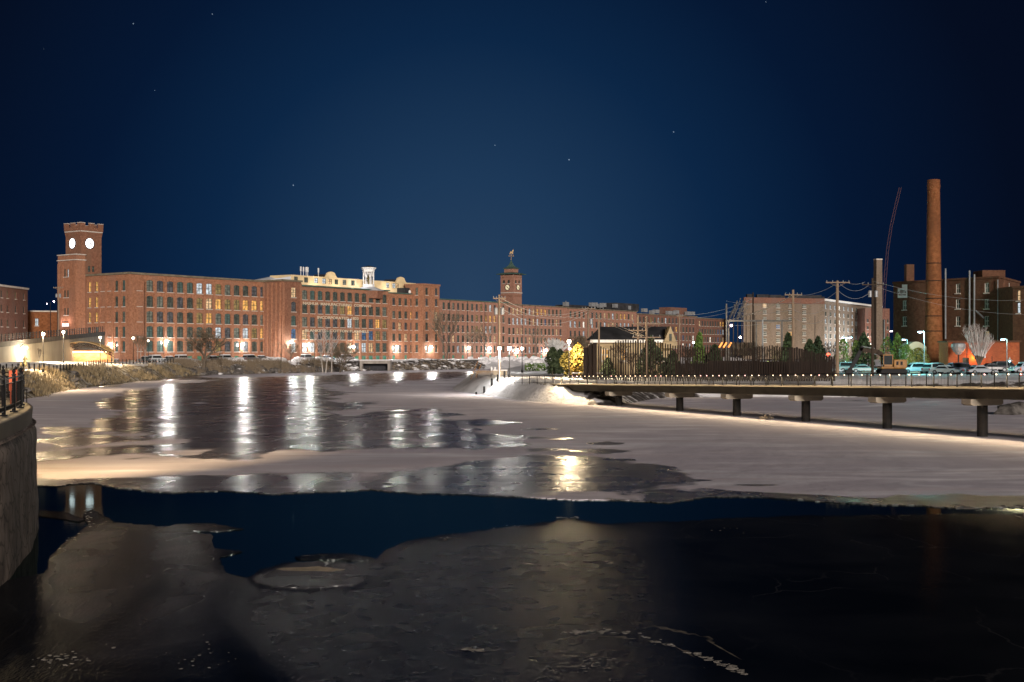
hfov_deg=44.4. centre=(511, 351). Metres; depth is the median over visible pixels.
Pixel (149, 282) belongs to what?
window
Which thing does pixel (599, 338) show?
utility pole
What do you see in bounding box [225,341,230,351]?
window
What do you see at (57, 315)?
roof lamp
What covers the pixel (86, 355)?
pavilion
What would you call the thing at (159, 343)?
window
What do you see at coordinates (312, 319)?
window
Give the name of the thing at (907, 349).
leafy tree
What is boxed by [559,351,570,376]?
evergreen tree
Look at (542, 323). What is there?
overhead wire
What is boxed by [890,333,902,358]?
leafy tree
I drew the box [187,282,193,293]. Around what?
window
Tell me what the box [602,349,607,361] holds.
window
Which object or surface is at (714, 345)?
evergreen tree
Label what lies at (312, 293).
window
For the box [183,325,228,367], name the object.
bare tree
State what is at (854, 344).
leafy tree
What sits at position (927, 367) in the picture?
parked car
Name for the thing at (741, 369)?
board fence
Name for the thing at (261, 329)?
window
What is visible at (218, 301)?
window
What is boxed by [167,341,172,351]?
window
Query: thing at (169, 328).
window
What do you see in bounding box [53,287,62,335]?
utility pole
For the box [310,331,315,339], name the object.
window
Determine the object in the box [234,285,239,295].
window
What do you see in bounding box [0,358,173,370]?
post fence
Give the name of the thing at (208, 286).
window
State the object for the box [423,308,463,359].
bare tree
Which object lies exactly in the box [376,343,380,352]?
window
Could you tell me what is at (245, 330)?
window
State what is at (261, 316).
window
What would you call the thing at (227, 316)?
window
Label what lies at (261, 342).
window
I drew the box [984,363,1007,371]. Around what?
parked car
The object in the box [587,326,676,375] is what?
cream house
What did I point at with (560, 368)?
evergreen tree
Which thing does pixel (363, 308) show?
window
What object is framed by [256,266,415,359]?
brick mill
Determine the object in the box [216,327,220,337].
window
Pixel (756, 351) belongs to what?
bare tree
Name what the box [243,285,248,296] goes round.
window
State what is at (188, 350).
window
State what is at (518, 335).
brick mill
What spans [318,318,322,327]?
window
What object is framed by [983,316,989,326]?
window
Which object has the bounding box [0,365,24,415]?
iron railing
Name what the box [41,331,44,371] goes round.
street lamp
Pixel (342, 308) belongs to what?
window
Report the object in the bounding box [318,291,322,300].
window
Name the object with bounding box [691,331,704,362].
evergreen tree
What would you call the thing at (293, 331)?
window
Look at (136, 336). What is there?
bare tree
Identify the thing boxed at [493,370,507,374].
wall
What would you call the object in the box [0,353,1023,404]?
ground
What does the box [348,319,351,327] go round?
window
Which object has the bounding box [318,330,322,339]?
window
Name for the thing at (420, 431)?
river ice
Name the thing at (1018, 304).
window
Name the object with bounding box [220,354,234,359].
parked car
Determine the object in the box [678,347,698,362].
bare tree
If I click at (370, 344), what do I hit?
window
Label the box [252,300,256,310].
window
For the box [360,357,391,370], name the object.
culvert
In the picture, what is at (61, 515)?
thin ice
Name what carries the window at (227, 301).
in the brick mill at (123, 308)
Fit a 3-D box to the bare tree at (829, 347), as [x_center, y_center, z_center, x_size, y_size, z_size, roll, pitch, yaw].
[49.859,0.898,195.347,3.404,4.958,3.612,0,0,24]
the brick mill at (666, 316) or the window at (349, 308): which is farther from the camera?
the brick mill at (666, 316)
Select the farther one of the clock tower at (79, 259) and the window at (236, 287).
the window at (236, 287)
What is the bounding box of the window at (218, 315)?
[216,313,221,324]
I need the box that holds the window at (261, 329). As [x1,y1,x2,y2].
[260,328,263,338]
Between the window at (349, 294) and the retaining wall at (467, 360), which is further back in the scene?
the retaining wall at (467, 360)
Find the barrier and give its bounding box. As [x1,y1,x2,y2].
[9,370,22,403]
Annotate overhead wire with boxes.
[500,297,587,314]
[500,307,586,323]
[502,302,586,317]
[729,295,791,319]
[875,286,1023,314]
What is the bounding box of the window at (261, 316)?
[260,315,263,325]
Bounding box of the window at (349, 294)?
[347,292,351,301]
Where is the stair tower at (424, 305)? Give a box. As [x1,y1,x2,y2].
[404,283,440,358]
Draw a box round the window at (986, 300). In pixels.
[983,299,989,309]
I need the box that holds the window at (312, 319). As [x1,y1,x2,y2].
[310,317,314,326]
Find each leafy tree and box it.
[835,338,849,361]
[849,340,861,360]
[879,336,896,361]
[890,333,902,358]
[899,344,914,364]
[906,347,930,371]
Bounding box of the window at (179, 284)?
[177,282,183,293]
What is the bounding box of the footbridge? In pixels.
[511,372,1023,436]
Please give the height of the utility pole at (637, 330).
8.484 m
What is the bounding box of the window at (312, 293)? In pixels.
[310,290,315,300]
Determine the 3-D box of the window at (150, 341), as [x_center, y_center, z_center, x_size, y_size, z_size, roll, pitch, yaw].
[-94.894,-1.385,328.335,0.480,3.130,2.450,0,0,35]
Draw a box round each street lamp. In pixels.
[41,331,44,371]
[62,330,64,362]
[498,345,500,382]
[508,345,510,377]
[521,346,523,372]
[567,339,570,377]
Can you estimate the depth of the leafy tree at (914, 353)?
205.96 m
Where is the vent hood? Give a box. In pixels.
[951,343,965,361]
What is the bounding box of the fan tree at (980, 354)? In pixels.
[962,324,994,374]
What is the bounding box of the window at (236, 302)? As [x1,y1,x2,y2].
[234,300,239,310]
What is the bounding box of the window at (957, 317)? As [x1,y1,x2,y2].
[954,316,960,326]
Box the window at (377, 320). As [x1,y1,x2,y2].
[376,319,380,328]
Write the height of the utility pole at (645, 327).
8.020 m
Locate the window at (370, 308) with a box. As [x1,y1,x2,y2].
[369,307,372,315]
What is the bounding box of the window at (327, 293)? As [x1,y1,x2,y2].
[325,291,329,300]
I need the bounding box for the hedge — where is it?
[525,362,545,370]
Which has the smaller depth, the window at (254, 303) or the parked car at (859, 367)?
the parked car at (859, 367)
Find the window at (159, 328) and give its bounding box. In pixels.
[157,326,163,337]
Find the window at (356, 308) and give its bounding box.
[355,306,359,315]
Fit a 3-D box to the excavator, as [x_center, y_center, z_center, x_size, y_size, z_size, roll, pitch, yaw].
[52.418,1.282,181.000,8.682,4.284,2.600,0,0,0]
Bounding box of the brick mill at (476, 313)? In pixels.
[439,298,508,358]
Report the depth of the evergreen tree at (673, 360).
167.57 m
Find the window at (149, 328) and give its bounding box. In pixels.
[147,326,153,337]
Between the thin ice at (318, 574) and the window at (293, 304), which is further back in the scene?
the window at (293, 304)
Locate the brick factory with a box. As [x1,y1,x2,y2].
[892,264,1020,358]
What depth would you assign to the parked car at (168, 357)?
307.83 m
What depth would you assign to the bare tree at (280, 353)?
317.99 m
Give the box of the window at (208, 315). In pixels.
[206,313,211,323]
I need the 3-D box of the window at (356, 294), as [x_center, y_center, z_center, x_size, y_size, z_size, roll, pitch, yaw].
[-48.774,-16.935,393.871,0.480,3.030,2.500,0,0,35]
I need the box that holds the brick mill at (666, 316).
[636,307,697,356]
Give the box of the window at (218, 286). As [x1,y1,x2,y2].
[215,284,220,294]
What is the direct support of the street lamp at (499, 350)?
on the ground at (530, 392)
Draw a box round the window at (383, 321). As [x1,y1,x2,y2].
[382,320,387,328]
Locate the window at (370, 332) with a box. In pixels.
[369,331,373,340]
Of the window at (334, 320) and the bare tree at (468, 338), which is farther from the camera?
the bare tree at (468, 338)
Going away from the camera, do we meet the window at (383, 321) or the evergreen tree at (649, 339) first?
the evergreen tree at (649, 339)
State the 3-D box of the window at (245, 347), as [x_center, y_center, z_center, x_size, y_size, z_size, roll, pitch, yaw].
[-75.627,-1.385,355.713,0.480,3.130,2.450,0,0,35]
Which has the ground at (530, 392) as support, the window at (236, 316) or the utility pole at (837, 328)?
the utility pole at (837, 328)
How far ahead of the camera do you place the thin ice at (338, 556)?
33.31 m
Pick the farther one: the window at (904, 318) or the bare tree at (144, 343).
the bare tree at (144, 343)
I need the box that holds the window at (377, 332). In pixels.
[376,331,380,340]
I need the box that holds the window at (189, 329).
[187,327,192,337]
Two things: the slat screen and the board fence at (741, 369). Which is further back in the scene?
the board fence at (741, 369)
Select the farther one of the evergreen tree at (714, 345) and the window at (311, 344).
the window at (311, 344)
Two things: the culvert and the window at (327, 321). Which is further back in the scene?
the window at (327, 321)
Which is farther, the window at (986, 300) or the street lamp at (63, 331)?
the window at (986, 300)
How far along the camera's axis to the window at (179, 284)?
336.73 m
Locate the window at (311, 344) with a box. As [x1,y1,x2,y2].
[310,343,315,352]
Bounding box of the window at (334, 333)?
[333,330,336,339]
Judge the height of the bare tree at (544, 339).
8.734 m
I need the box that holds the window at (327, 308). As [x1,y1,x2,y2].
[325,305,330,314]
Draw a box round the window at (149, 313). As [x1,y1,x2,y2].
[146,311,153,322]
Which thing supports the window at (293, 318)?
in the brick mill at (297, 309)
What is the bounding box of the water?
[9,483,1023,579]
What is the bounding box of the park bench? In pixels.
[475,371,492,377]
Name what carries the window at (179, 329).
in the brick mill at (123, 308)
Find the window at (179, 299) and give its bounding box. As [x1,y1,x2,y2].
[177,297,183,308]
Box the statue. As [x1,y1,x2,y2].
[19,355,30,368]
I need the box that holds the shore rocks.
[0,364,342,392]
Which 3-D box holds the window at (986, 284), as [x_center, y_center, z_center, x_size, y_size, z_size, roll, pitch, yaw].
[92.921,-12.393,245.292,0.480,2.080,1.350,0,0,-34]
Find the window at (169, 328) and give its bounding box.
[167,326,173,337]
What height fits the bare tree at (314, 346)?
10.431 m
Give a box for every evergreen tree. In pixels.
[543,347,558,374]
[557,349,564,373]
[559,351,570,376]
[568,342,582,376]
[599,357,617,377]
[634,335,674,376]
[661,350,679,375]
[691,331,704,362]
[703,344,721,360]
[780,332,791,360]
[800,339,820,360]
[814,335,825,361]
[850,332,877,368]
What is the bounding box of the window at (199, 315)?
[197,313,202,323]
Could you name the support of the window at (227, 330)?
in the brick mill at (123, 308)
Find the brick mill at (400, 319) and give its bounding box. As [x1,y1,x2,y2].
[388,288,412,358]
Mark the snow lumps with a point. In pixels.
(487, 360)
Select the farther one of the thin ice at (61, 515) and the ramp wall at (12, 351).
the ramp wall at (12, 351)
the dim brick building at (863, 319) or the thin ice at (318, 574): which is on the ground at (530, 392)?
the dim brick building at (863, 319)
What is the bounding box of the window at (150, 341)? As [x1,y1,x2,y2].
[147,340,152,351]
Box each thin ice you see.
[0,509,1023,681]
[38,510,83,521]
[249,561,370,587]
[295,553,374,560]
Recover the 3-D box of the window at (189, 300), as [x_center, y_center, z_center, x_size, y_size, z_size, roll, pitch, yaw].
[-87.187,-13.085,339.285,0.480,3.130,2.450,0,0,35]
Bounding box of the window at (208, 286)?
[206,283,212,294]
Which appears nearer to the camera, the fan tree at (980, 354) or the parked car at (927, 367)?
the fan tree at (980, 354)
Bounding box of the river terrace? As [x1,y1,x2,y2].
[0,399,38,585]
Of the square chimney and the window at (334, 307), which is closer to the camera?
the window at (334, 307)
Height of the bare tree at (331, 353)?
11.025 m
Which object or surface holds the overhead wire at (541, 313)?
attached to the utility pole at (590, 321)
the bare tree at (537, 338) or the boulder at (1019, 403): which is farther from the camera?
the bare tree at (537, 338)
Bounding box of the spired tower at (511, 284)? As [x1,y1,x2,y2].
[496,250,525,303]
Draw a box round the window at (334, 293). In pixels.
[333,292,337,301]
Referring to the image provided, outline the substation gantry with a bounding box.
[726,298,790,360]
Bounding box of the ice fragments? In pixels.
[31,438,747,674]
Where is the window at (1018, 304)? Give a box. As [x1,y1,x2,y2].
[1016,302,1020,313]
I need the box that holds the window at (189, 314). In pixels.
[187,312,193,323]
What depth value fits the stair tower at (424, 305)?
416.08 m
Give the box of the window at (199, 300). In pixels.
[197,298,203,309]
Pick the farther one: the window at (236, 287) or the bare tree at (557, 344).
the window at (236, 287)
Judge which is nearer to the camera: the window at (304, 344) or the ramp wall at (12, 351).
the ramp wall at (12, 351)
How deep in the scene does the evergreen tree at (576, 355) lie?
159.43 m
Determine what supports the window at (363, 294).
in the brick mill at (297, 309)
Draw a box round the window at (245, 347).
[243,341,247,351]
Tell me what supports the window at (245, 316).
in the brick mill at (123, 308)
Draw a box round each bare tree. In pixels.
[134,334,143,361]
[137,336,147,358]
[138,337,150,351]
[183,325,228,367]
[273,342,284,372]
[283,342,299,361]
[308,327,340,372]
[313,337,317,372]
[321,341,360,371]
[327,336,337,372]
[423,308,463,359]
[462,326,482,356]
[470,324,495,356]
[527,326,543,356]
[538,335,547,346]
[544,338,568,350]
[568,335,589,347]
[609,344,629,375]
[624,352,641,377]
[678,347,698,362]
[721,340,753,360]
[745,343,770,360]
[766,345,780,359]
[823,343,841,359]
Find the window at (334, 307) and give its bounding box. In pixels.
[333,305,337,314]
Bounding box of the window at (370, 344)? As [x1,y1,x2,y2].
[369,343,373,352]
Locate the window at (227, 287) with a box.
[225,284,230,295]
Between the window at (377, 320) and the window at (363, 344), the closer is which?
the window at (363, 344)
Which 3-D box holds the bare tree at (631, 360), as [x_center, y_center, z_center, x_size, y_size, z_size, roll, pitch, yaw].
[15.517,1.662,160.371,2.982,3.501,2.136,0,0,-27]
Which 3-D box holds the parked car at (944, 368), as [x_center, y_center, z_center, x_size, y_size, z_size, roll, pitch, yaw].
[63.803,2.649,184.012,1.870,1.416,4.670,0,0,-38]
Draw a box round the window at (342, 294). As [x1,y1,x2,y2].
[340,292,345,301]
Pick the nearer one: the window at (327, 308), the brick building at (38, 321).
the brick building at (38, 321)
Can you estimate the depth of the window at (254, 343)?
358.80 m
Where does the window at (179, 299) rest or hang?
in the brick mill at (123, 308)
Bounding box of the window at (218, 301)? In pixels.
[215,299,220,309]
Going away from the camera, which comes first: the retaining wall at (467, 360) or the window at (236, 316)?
the window at (236, 316)
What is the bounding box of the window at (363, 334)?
[362,333,366,340]
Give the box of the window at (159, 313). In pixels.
[157,311,162,322]
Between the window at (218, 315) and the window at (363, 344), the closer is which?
the window at (218, 315)
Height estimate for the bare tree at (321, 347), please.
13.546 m
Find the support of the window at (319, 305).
in the brick mill at (297, 309)
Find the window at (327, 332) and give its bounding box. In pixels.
[325,330,329,339]
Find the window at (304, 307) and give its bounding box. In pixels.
[302,304,307,313]
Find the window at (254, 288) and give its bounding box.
[252,286,256,296]
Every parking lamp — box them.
[917,331,925,372]
[1000,338,1007,371]
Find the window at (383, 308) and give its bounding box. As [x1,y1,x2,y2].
[382,307,387,316]
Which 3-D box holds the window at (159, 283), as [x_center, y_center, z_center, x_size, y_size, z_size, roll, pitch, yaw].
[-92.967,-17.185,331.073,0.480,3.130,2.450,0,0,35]
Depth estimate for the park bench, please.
168.22 m
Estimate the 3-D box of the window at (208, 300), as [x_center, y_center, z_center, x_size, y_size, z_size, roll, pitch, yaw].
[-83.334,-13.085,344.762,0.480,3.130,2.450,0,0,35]
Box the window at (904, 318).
[901,317,906,326]
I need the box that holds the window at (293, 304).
[291,302,295,311]
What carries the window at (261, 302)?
in the brick mill at (123, 308)
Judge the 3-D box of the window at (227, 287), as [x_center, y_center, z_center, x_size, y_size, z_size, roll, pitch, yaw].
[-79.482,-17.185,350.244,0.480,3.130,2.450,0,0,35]
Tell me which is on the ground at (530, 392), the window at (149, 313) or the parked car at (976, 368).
the parked car at (976, 368)
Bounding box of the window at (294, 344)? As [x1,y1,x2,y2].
[291,342,296,352]
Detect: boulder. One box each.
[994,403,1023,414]
[1011,401,1023,405]
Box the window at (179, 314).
[177,312,183,323]
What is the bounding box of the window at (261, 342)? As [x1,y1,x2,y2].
[260,341,262,351]
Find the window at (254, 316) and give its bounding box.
[252,314,256,324]
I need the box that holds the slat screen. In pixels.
[583,339,834,380]
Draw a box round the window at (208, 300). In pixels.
[206,298,212,309]
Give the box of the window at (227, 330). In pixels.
[225,327,230,338]
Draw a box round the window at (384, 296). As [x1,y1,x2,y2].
[382,294,387,303]
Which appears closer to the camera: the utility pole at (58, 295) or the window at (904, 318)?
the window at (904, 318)
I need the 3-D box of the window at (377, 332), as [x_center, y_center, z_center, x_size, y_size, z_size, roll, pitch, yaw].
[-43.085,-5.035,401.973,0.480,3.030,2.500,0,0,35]
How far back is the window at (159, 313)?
331.23 m
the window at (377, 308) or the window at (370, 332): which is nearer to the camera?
the window at (370, 332)
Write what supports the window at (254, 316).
in the brick mill at (123, 308)
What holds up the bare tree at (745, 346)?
on the ground at (530, 392)
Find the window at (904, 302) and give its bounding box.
[901,301,906,310]
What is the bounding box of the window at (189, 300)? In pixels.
[187,297,192,308]
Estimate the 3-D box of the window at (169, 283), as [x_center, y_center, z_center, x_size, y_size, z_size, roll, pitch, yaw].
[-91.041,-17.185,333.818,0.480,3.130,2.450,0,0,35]
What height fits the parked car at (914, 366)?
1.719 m
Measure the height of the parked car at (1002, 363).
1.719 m
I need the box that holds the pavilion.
[70,341,114,362]
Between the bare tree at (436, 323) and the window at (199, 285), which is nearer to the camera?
the window at (199, 285)
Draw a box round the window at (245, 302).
[243,300,247,310]
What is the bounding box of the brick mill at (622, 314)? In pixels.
[555,301,638,350]
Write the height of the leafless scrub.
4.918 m
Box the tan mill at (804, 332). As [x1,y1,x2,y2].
[743,294,882,358]
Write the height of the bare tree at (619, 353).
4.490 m
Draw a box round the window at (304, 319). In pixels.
[302,317,306,326]
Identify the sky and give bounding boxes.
[0,0,1023,350]
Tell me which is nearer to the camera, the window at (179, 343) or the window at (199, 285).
the window at (179, 343)
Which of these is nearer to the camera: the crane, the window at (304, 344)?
the window at (304, 344)
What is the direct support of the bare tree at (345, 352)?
on the ground at (530, 392)
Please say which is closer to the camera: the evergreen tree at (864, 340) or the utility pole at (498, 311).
the utility pole at (498, 311)
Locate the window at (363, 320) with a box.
[362,319,366,328]
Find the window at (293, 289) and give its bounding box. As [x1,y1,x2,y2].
[291,287,295,297]
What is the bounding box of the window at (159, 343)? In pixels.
[157,340,162,351]
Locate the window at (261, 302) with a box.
[260,301,263,311]
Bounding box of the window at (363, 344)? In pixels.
[362,343,366,352]
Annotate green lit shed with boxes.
[899,342,925,362]
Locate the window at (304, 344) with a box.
[302,342,307,352]
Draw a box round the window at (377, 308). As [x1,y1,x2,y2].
[376,307,379,315]
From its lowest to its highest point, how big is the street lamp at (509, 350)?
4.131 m
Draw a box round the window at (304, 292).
[302,290,306,299]
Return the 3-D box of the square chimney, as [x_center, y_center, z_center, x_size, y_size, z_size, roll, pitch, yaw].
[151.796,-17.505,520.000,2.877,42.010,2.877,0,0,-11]
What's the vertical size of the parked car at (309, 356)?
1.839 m
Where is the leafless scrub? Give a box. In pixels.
[169,356,473,373]
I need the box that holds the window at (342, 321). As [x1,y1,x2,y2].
[340,318,344,327]
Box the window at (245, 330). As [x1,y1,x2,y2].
[243,328,248,338]
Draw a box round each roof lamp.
[47,302,50,336]
[53,300,57,335]
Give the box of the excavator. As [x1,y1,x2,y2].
[844,346,907,374]
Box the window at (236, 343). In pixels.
[234,341,239,351]
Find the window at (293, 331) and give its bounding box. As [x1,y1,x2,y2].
[291,329,295,338]
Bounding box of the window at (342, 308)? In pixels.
[340,305,344,314]
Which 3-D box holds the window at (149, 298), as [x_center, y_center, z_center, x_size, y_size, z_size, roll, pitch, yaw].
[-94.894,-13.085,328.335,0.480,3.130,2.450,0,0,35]
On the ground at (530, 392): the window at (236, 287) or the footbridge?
the footbridge
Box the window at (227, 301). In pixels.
[225,299,230,310]
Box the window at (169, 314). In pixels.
[167,312,173,323]
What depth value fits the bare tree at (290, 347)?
335.01 m
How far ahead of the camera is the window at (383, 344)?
404.65 m
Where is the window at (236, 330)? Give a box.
[234,328,239,338]
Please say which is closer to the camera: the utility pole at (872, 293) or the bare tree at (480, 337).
the utility pole at (872, 293)
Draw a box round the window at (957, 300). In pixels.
[954,299,960,309]
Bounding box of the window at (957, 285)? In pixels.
[954,284,960,293]
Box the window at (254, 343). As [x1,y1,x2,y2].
[252,341,256,351]
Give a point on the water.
(277, 529)
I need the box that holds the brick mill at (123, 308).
[85,272,263,361]
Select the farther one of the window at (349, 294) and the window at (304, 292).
the window at (349, 294)
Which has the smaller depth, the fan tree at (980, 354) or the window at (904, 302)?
the fan tree at (980, 354)
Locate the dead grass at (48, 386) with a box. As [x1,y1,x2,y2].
[0,361,198,398]
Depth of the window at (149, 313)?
328.45 m
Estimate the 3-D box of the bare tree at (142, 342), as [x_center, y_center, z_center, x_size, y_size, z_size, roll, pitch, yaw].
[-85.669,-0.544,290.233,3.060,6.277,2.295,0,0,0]
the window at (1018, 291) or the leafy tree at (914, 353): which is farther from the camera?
the window at (1018, 291)
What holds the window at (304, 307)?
in the brick mill at (297, 309)
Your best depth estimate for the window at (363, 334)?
396.67 m
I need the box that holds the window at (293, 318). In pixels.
[291,315,295,325]
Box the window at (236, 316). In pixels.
[234,314,239,324]
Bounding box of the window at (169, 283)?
[167,281,173,292]
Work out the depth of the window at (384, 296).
404.99 m
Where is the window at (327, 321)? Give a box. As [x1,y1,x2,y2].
[325,319,330,327]
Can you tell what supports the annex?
on the ground at (530, 392)
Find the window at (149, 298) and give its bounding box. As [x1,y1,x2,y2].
[146,296,153,307]
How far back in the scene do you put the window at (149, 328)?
328.49 m
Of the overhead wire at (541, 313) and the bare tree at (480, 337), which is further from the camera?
the bare tree at (480, 337)
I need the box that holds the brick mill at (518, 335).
[507,304,568,357]
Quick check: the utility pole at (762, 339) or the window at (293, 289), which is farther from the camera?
the window at (293, 289)
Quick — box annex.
[937,341,1020,365]
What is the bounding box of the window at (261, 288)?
[260,286,262,296]
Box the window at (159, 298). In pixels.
[157,296,163,307]
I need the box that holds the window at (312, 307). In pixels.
[310,304,314,313]
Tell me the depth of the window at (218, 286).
347.85 m
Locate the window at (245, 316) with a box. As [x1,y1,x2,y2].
[243,314,247,324]
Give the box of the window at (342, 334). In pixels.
[340,331,344,339]
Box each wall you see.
[0,326,104,362]
[462,359,482,361]
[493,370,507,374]
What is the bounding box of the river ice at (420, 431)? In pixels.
[24,369,1023,508]
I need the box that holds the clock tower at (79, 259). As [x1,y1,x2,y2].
[57,222,103,335]
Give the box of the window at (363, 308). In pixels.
[362,306,366,315]
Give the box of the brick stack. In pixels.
[925,179,942,362]
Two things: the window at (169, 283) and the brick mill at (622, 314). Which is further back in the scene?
the brick mill at (622, 314)
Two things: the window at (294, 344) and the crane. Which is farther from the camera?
the crane
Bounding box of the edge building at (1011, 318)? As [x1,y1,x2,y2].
[996,286,1023,361]
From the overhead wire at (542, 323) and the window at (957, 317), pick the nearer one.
the overhead wire at (542, 323)
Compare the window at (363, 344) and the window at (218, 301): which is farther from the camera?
the window at (363, 344)
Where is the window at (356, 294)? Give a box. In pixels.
[355,293,359,302]
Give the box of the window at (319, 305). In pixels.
[318,304,321,313]
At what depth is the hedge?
214.45 m
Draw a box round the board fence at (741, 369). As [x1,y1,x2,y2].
[676,360,830,379]
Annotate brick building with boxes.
[0,284,28,341]
[28,310,56,338]
[857,308,889,358]
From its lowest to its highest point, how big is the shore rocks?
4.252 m
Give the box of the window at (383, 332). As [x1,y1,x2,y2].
[382,331,387,340]
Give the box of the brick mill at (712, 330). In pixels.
[697,318,725,356]
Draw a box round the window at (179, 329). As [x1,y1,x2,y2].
[177,326,182,337]
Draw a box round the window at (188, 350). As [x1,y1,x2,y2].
[187,342,192,351]
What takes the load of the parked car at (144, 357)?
on the ground at (530, 392)
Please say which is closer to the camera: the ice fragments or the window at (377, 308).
the ice fragments
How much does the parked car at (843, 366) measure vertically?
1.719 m
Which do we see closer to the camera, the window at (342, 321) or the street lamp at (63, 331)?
the street lamp at (63, 331)
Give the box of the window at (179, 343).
[177,341,182,351]
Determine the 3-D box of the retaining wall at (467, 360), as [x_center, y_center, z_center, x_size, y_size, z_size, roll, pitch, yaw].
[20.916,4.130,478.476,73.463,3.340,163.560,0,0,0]
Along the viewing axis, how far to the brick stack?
248.79 m
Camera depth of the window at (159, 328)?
331.11 m
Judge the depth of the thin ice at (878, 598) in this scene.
26.80 m
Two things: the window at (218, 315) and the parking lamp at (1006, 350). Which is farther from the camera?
the window at (218, 315)
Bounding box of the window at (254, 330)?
[252,328,257,338]
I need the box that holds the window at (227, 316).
[225,313,230,324]
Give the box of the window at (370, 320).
[369,319,373,328]
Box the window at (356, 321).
[355,319,358,327]
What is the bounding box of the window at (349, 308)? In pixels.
[348,306,351,314]
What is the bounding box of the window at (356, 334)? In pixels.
[355,331,358,339]
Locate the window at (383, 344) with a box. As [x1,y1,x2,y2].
[382,343,387,352]
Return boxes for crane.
[882,187,901,352]
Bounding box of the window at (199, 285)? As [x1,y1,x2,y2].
[197,283,203,294]
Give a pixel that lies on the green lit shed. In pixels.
(913, 345)
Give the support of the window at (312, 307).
in the brick mill at (297, 309)
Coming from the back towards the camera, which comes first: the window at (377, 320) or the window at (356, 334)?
the window at (377, 320)
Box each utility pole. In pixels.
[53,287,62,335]
[493,295,504,376]
[582,307,594,346]
[598,314,599,373]
[628,315,647,339]
[632,316,660,377]
[676,314,682,360]
[752,292,753,360]
[762,320,763,361]
[785,290,801,347]
[826,280,849,375]
[828,315,828,351]
[862,278,883,375]
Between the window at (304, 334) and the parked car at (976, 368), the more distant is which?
the window at (304, 334)
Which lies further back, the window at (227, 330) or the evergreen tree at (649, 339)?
the window at (227, 330)
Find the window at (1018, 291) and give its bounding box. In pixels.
[1016,290,1020,301]
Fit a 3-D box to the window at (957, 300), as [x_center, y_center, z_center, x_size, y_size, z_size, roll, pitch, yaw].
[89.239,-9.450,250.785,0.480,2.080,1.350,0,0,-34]
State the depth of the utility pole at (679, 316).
209.86 m
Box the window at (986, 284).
[983,283,989,293]
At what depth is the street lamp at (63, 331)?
224.94 m
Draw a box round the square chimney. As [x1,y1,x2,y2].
[873,259,882,359]
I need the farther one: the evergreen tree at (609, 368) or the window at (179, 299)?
the window at (179, 299)
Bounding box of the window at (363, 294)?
[362,293,366,302]
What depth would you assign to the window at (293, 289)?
360.82 m
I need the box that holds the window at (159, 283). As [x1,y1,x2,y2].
[157,281,163,292]
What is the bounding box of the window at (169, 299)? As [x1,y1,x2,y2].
[167,297,173,308]
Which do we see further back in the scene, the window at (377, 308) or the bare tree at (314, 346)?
the window at (377, 308)
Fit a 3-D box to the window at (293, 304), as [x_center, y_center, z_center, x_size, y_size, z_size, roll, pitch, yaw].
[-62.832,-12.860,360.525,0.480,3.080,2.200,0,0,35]
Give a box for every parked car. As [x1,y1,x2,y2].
[138,356,155,361]
[149,355,166,361]
[165,356,178,361]
[174,354,191,359]
[207,355,220,360]
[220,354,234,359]
[243,354,259,359]
[299,354,313,358]
[835,362,861,371]
[848,364,876,372]
[906,362,928,372]
[921,363,947,372]
[929,365,962,374]
[948,362,971,372]
[962,365,997,374]
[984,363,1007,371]
[992,361,1014,370]
[1007,361,1023,371]
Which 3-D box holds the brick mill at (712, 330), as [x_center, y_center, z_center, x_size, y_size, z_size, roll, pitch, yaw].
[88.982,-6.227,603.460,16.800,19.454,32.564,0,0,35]
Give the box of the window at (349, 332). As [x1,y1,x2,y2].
[348,331,351,339]
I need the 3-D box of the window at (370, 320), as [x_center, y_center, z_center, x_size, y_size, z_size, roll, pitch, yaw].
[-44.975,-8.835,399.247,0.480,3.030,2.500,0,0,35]
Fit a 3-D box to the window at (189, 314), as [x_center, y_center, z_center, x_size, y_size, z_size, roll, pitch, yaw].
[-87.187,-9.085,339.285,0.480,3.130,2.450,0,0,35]
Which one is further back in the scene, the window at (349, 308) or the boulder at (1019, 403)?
the window at (349, 308)
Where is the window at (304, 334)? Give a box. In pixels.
[302,330,307,339]
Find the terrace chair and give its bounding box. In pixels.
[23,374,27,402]
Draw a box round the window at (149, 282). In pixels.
[146,280,153,291]
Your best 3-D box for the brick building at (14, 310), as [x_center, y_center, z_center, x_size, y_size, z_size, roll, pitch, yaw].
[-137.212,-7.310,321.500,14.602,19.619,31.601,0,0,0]
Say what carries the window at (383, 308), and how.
in the brick mill at (297, 309)
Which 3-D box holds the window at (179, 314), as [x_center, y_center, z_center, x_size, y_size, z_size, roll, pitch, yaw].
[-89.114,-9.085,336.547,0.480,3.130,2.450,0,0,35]
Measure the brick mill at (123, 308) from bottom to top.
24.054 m
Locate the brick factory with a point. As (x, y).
(981, 286)
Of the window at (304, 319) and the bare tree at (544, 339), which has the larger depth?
the bare tree at (544, 339)
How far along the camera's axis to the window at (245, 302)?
356.01 m
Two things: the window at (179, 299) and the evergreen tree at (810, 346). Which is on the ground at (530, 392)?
the evergreen tree at (810, 346)
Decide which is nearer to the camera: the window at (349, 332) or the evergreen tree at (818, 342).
the evergreen tree at (818, 342)
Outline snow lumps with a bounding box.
[161,356,550,373]
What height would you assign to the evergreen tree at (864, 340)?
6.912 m
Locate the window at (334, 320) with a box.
[333,318,337,327]

